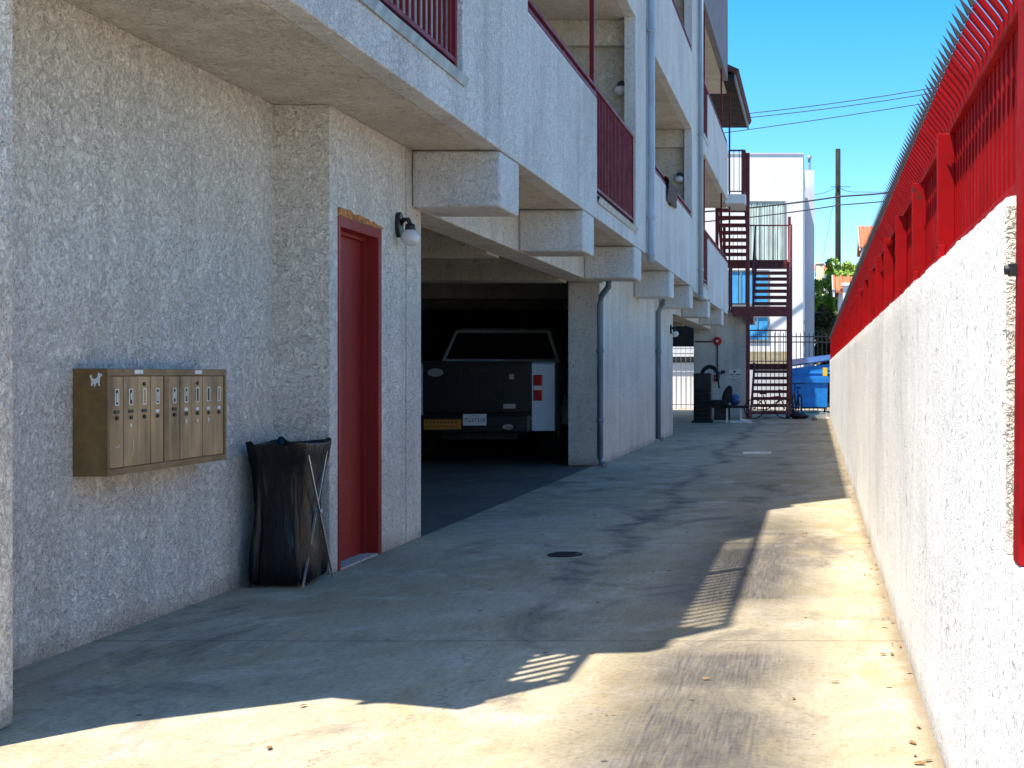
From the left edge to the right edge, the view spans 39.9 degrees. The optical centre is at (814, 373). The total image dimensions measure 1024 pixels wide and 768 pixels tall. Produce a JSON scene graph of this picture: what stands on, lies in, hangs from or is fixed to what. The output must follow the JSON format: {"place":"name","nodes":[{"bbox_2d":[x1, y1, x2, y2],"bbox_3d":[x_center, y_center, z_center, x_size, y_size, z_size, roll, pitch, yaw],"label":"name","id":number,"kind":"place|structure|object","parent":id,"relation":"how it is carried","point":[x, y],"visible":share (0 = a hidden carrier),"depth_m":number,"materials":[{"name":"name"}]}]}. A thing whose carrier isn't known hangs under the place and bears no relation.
{"place":"outdoors","nodes":[
{"label":"outdoors","id":0,"kind":"place"},
{"bbox_2d":[0,407,944,767],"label":"driveway","id":1,"kind":"structure","parent":0,"point":[438,649],"depth_m":5.86,"materials":[{"name":"concrete"}]},
{"bbox_2d":[246,436,333,587],"bbox_3d":[-3.018,0.786,7.776,0.353,0.833,0.494,0,0,0],"label":"trash bag stand","id":2,"kind":"object","parent":1,"relation":"on","point":[289,544],"visible":1,"depth_m":7.59,"materials":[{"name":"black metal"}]},
{"bbox_2d":[0,0,751,728],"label":"apartment building","id":3,"kind":"structure","parent":1,"relation":"on","point":[232,188],"depth_m":8.07,"materials":[{"name":"grey paint"}]},
{"bbox_2d":[73,369,225,476],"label":"mailbox bank","id":4,"kind":"structure","parent":3,"relation":"attached to","point":[126,421],"depth_m":6.24,"materials":[{"name":"brown metal"}]},
{"bbox_2d":[110,376,122,468],"bbox_3d":[-3.093,0.213,5.974,0.018,0.406,0.119,0,0,0],"label":"door","id":5,"kind":"structure","parent":4,"relation":"in","point":[116,382],"depth_m":5.98,"materials":[{"name":"brown metal"}]},
{"bbox_2d":[123,376,136,466],"bbox_3d":[-3.093,0.213,6.097,0.018,0.406,0.119,0,0,0],"label":"door","id":6,"kind":"structure","parent":4,"relation":"in","point":[129,382],"depth_m":6.09,"materials":[{"name":"brown metal"}]},
{"bbox_2d":[137,376,149,464],"bbox_3d":[-3.093,0.213,6.220,0.018,0.406,0.119,0,0,0],"label":"door","id":7,"kind":"structure","parent":4,"relation":"in","point":[143,382],"depth_m":6.22,"materials":[{"name":"brown metal"}]},
{"bbox_2d":[150,376,162,462],"bbox_3d":[-3.093,0.213,6.343,0.018,0.406,0.119,0,0,0],"label":"door","id":8,"kind":"structure","parent":4,"relation":"in","point":[156,382],"depth_m":6.34,"materials":[{"name":"brown metal"}]},
{"bbox_2d":[169,376,178,460],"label":"door","id":9,"kind":"structure","parent":4,"relation":"in","point":[173,380],"depth_m":6.51,"materials":[{"name":"brown metal"}]},
{"bbox_2d":[179,376,190,458],"bbox_3d":[-3.093,0.213,6.632,0.018,0.406,0.118,0,0,0],"label":"door","id":10,"kind":"structure","parent":4,"relation":"in","point":[184,381],"depth_m":6.62,"materials":[{"name":"brown metal"}]},
{"bbox_2d":[191,376,201,457],"bbox_3d":[-3.093,0.213,6.754,0.018,0.406,0.118,0,0,0],"label":"door","id":11,"kind":"structure","parent":4,"relation":"in","point":[196,381],"depth_m":6.75,"materials":[{"name":"brown metal"}]},
{"bbox_2d":[202,376,212,455],"bbox_3d":[-3.093,0.213,6.876,0.018,0.406,0.118,0,0,0],"label":"door","id":12,"kind":"structure","parent":4,"relation":"in","point":[207,381],"depth_m":6.87,"materials":[{"name":"brown metal"}]},
{"bbox_2d":[213,376,222,454],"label":"door","id":13,"kind":"structure","parent":4,"relation":"in","point":[217,380],"depth_m":6.99,"materials":[{"name":"brown metal"}]},
{"bbox_2d":[341,236,360,560],"bbox_3d":[-3.025,0.156,8.598,0.040,2.063,0.665,0,0,0],"label":"door","id":14,"kind":"structure","parent":3,"relation":"in","point":[350,248],"depth_m":8.73,"materials":[{"name":"red paint"}]},
{"bbox_2d":[395,212,419,246],"bbox_3d":[-2.818,-1.002,9.351,0.163,0.241,0.148,0,0,0],"label":"wall lamp","id":15,"kind":"object","parent":3,"relation":"attached to","point":[409,236],"visible":1,"depth_m":9.32,"materials":[{"name":"white glass"}]},
{"bbox_2d":[597,281,611,466],"bbox_3d":[-2.724,-0.003,17.392,0.198,2.413,0.126,0,0,13],"label":"downpipe","id":16,"kind":"object","parent":3,"relation":"attached to","point":[600,349],"visible":0.99,"depth_m":17.38,"materials":[{"name":"grey metal"}]},
{"bbox_2d":[614,81,623,95],"bbox_3d":[-2.470,-3.648,17.202,0.187,0.204,0.176,0,0,0],"label":"wall lamp","id":17,"kind":"object","parent":3,"relation":"attached to","point":[619,89],"visible":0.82,"depth_m":17.14,"materials":[{"name":"white glass"}]},
{"bbox_2d":[647,0,654,261],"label":"downpipe","id":18,"kind":"object","parent":3,"relation":"attached to","point":[650,132],"visible":1,"depth_m":18.06,"materials":[{"name":"grey metal"}]},
{"bbox_2d":[655,299,664,441],"bbox_3d":[-2.721,-0.106,23.887,0.209,2.611,0.132,0,0,0],"label":"downpipe","id":19,"kind":"object","parent":3,"relation":"attached to","point":[658,371],"visible":0.88,"depth_m":23.86,"materials":[{"name":"grey metal"}]},
{"bbox_2d":[665,176,677,208],"bbox_3d":[-2.269,-2.802,21.124,0.122,0.397,1.391,0,0,0],"label":"towel","id":20,"kind":"object","parent":3,"relation":"hanging from","point":[672,192],"visible":0.94,"depth_m":21.04,"materials":[{"name":"grey fabric"}]},
{"bbox_2d":[670,325,678,336],"bbox_3d":[-2.739,-0.838,26.311,0.163,0.241,0.148,0,0,0],"label":"wall lamp","id":21,"kind":"object","parent":3,"relation":"attached to","point":[675,333],"visible":1,"depth_m":26.27,"materials":[{"name":"white glass"}]},
{"bbox_2d":[674,172,683,182],"bbox_3d":[-2.500,-3.628,24.902,0.187,0.204,0.176,0,0,0],"label":"wall lamp","id":22,"kind":"object","parent":3,"relation":"attached to","point":[679,178],"visible":1,"depth_m":24.85,"materials":[{"name":"white glass"}]},
{"bbox_2d":[698,0,703,299],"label":"downpipe","id":23,"kind":"object","parent":3,"relation":"attached to","point":[700,152],"visible":1,"depth_m":25.86,"materials":[{"name":"grey metal"}]},
{"bbox_2d":[695,337,721,368],"bbox_3d":[-2.886,-0.496,36.596,0.721,1.041,0.093,0,0,0],"label":"fire bell","id":24,"kind":"object","parent":3,"relation":"attached to","point":[717,341],"visible":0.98,"depth_m":36.61,"materials":[{"name":"red metal"}]},
{"bbox_2d":[729,369,740,377],"bbox_3d":[-2.172,-0.014,36.636,0.340,0.240,0.017,0,0,0],"label":"wall sign","id":25,"kind":"object","parent":3,"relation":"attached to","point":[734,373],"visible":1,"depth_m":36.63,"materials":[{"name":"white metal"}]},
{"bbox_2d":[547,551,582,556],"bbox_3d":[-1.657,1.193,8.950,0.230,0.014,0.230,0,0,0],"label":"manhole cover","id":26,"kind":"object","parent":1,"relation":"on","point":[565,554],"visible":1,"depth_m":8.90,"materials":[{"name":"metal"}]},
{"bbox_2d":[267,462,933,763],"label":"leaf litter","id":27,"kind":"object","parent":1,"relation":"on","point":[918,762],"visible":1,"depth_m":5.76,"materials":[{"name":"brown plant"}]},
{"bbox_2d":[673,362,693,408],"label":"yard wall","id":28,"kind":"structure","parent":1,"relation":"on","point":[678,382],"depth_m":46.50,"materials":[{"name":"white paint"}]},
{"bbox_2d":[673,357,693,361],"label":"wall capping","id":29,"kind":"object","parent":28,"relation":"on","point":[678,359],"depth_m":46.45,"materials":[{"name":"metal"}]},
{"bbox_2d":[673,347,693,408],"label":"yard fence","id":30,"kind":"object","parent":1,"relation":"on","point":[685,353],"visible":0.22,"depth_m":46.29,"materials":[{"name":"metal"}]},
{"bbox_2d":[692,365,733,422],"bbox_3d":[-2.520,0.485,33.435,1.040,1.430,0.650,0,0,0],"label":"home gym","id":31,"kind":"object","parent":1,"relation":"on","point":[704,403],"visible":1,"depth_m":33.31,"materials":[{"name":"black metal"}]},
{"bbox_2d":[726,405,751,422],"bbox_3d":[-1.875,0.990,33.278,0.651,0.420,0.425,0,0,0],"label":"weight bench","id":32,"kind":"object","parent":1,"relation":"on","point":[741,419],"visible":1,"depth_m":33.21,"materials":[{"name":"metal"}]},
{"bbox_2d":[730,394,740,404],"bbox_3d":[-1.980,0.640,33.410,0.280,0.280,0.280,0,0,0],"label":"exercise ball","id":33,"kind":"object","parent":32,"relation":"on","point":[735,399],"visible":1,"depth_m":33.31,"materials":[{"name":"blue plastic"}]},
{"bbox_2d":[715,149,791,418],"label":"fire stairs","id":34,"kind":"structure","parent":1,"relation":"on","point":[737,202],"depth_m":37.25,"materials":[{"name":"red metal"}]},
{"bbox_2d":[743,452,770,453],"bbox_3d":[-0.875,1.189,20.377,0.420,0.022,0.320,0,0,0],"label":"drain grate","id":35,"kind":"object","parent":1,"relation":"on","point":[756,452],"visible":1,"depth_m":20.25,"materials":[{"name":"grey metal"}]},
{"bbox_2d":[750,352,786,409],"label":"block wall","id":36,"kind":"structure","parent":1,"relation":"on","point":[768,375],"depth_m":45.60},
{"bbox_2d":[744,389,794,418],"bbox_3d":[-1.220,0.804,36.040,1.361,0.788,0.443,0,0,-6],"label":"bicycle","id":37,"kind":"object","parent":1,"relation":"on","point":[776,402],"visible":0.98,"depth_m":36.02,"materials":[{"name":"metal"}]},
{"bbox_2d":[750,333,830,409],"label":"iron fence","id":38,"kind":"object","parent":1,"relation":"on","point":[796,336],"visible":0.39,"depth_m":44.39,"materials":[{"name":"black metal"}]},
{"bbox_2d":[786,382,804,412],"bbox_3d":[-0.500,0.717,37.480,0.540,0.961,1.660,0,0,-10],"label":"bicycle","id":39,"kind":"object","parent":1,"relation":"on","point":[796,402],"visible":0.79,"depth_m":37.48,"materials":[{"name":"metal"}]},
{"bbox_2d":[789,411,808,418],"bbox_3d":[-0.416,1.094,36.077,0.513,0.211,0.395,0,0,18],"label":"bin bag","id":40,"kind":"object","parent":1,"relation":"on","point":[798,415],"visible":0.98,"depth_m":35.97,"materials":[{"name":"black plastic"}]},
{"bbox_2d":[786,355,829,411],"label":"dumpster","id":41,"kind":"object","parent":1,"relation":"on","point":[813,389],"visible":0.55,"depth_m":42.00,"materials":[{"name":"blue paint"}]},
{"bbox_2d":[811,413,828,419],"bbox_3d":[0.131,1.112,35.174,0.474,0.177,0.295,0,0,-16],"label":"rubble","id":42,"kind":"object","parent":1,"relation":"on","point":[820,416],"visible":0.98,"depth_m":35.09,"materials":[{"name":"white stone"}]},
{"bbox_2d":[830,196,1023,767],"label":"boundary wall","id":43,"kind":"structure","parent":1,"relation":"on","point":[922,382],"depth_m":3.92,"materials":[{"name":"white paint"}]},
{"bbox_2d":[829,0,1017,359],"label":"spiked fence","id":44,"kind":"object","parent":43,"relation":"on","point":[956,174],"visible":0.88,"depth_m":4.39,"materials":[{"name":"red metal"}]},
{"bbox_2d":[1004,0,1023,565],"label":"gate post","id":45,"kind":"object","parent":43,"relation":"on","point":[1016,269],"visible":1,"depth_m":2.67,"materials":[{"name":"red metal"}]},
{"bbox_2d":[421,435,593,536],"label":"garage floor","id":46,"kind":"structure","parent":0,"point":[461,479],"depth_m":16.01,"materials":[{"name":"concrete"}]},
{"bbox_2d":[421,328,567,457],"bbox_3d":[-4.747,0.248,20.949,2.360,1.897,6.282,0,0,-5],"label":"pickup truck","id":47,"kind":"object","parent":46,"relation":"on","point":[480,385],"visible":0.91,"depth_m":18.07,"materials":[{"name":"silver metal"}]},
{"bbox_2d":[705,201,883,221],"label":"power line","id":48,"kind":"object","parent":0,"point":[806,210],"visible":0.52,"depth_m":45.58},
{"bbox_2d":[705,192,886,211],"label":"power line","id":49,"kind":"object","parent":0,"point":[810,200],"visible":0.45,"depth_m":46.43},
{"bbox_2d":[816,263,823,364],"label":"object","id":50,"kind":"object","parent":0,"point":[819,271],"visible":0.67,"depth_m":121.17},
{"bbox_2d":[724,103,924,132],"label":"power line","id":51,"kind":"object","parent":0,"point":[822,119],"visible":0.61,"depth_m":76.93,"materials":[{"name":"black rubber"}]},
{"bbox_2d":[814,265,854,290],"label":"tiled house","id":52,"kind":"structure","parent":0,"point":[824,270],"depth_m":128.97,"materials":[{"name":"paint"}]},
{"bbox_2d":[751,93,928,117],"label":"power line","id":53,"kind":"object","parent":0,"point":[837,107],"visible":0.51,"depth_m":75.58,"materials":[{"name":"black rubber"}]},
{"bbox_2d":[832,275,851,311],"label":"tiled house","id":54,"kind":"structure","parent":0,"point":[837,289],"depth_m":55.96,"materials":[{"name":"ceramic"}]},
{"bbox_2d":[750,87,935,113],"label":"power line","id":55,"kind":"object","parent":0,"point":[839,102],"visible":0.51,"depth_m":74.23,"materials":[{"name":"black rubber"}]},
{"bbox_2d":[857,225,872,256],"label":"tiled house","id":56,"kind":"structure","parent":0,"point":[863,232],"depth_m":96.77,"materials":[{"name":"ceramic"}]},
{"bbox_2d":[722,0,1011,340],"label":"sky","id":57,"kind":"structure","parent":0,"point":[787,54],"materials":[{"name":"blue"}]},
{"label":"ground","id":58,"kind":"structure","parent":0,"visible":0},
{"bbox_2d":[673,153,813,367],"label":"white building","id":59,"kind":"structure","parent":58,"relation":"on","point":[778,178],"depth_m":47.25,"materials":[{"name":"white paint"}]},
{"bbox_2d":[728,270,768,304],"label":"window","id":60,"kind":"structure","parent":59,"relation":"in","point":[734,272],"depth_m":47.24,"materials":[{"name":"glass"}]},
{"bbox_2d":[750,317,768,340],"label":"window","id":61,"kind":"structure","parent":59,"relation":"in","point":[761,323],"depth_m":47.24,"materials":[{"name":"glass"}]},
{"bbox_2d":[750,201,784,259],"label":"curtain","id":62,"kind":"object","parent":59,"relation":"in","point":[779,219],"depth_m":47.23,"materials":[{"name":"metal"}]},
{"bbox_2d":[814,305,837,401],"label":"leafy tree","id":63,"kind":"object","parent":58,"relation":"on","point":[823,326],"visible":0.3,"depth_m":57.64,"materials":[{"name":"green plant"}]},
{"bbox_2d":[814,257,852,343],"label":"leafy tree","id":64,"kind":"object","parent":58,"relation":"on","point":[828,300],"visible":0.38,"depth_m":61.66,"materials":[{"name":"green plant"}]},
{"bbox_2d":[823,260,856,275],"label":"leafy tree","id":65,"kind":"object","parent":58,"relation":"on","point":[846,265],"visible":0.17,"depth_m":100.26,"materials":[{"name":"green plant"}]},
{"bbox_2d":[831,149,850,272],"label":"utility pole","id":66,"kind":"object","parent":58,"relation":"on","point":[838,202],"visible":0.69,"depth_m":80.87,"materials":[{"name":"brown wood"}]},
{"bbox_2d":[841,283,848,298],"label":"chimney stack","id":67,"kind":"object","parent":58,"relation":"on","point":[845,286],"visible":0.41,"depth_m":53.33,"materials":[{"name":"white paint"}]}
]}

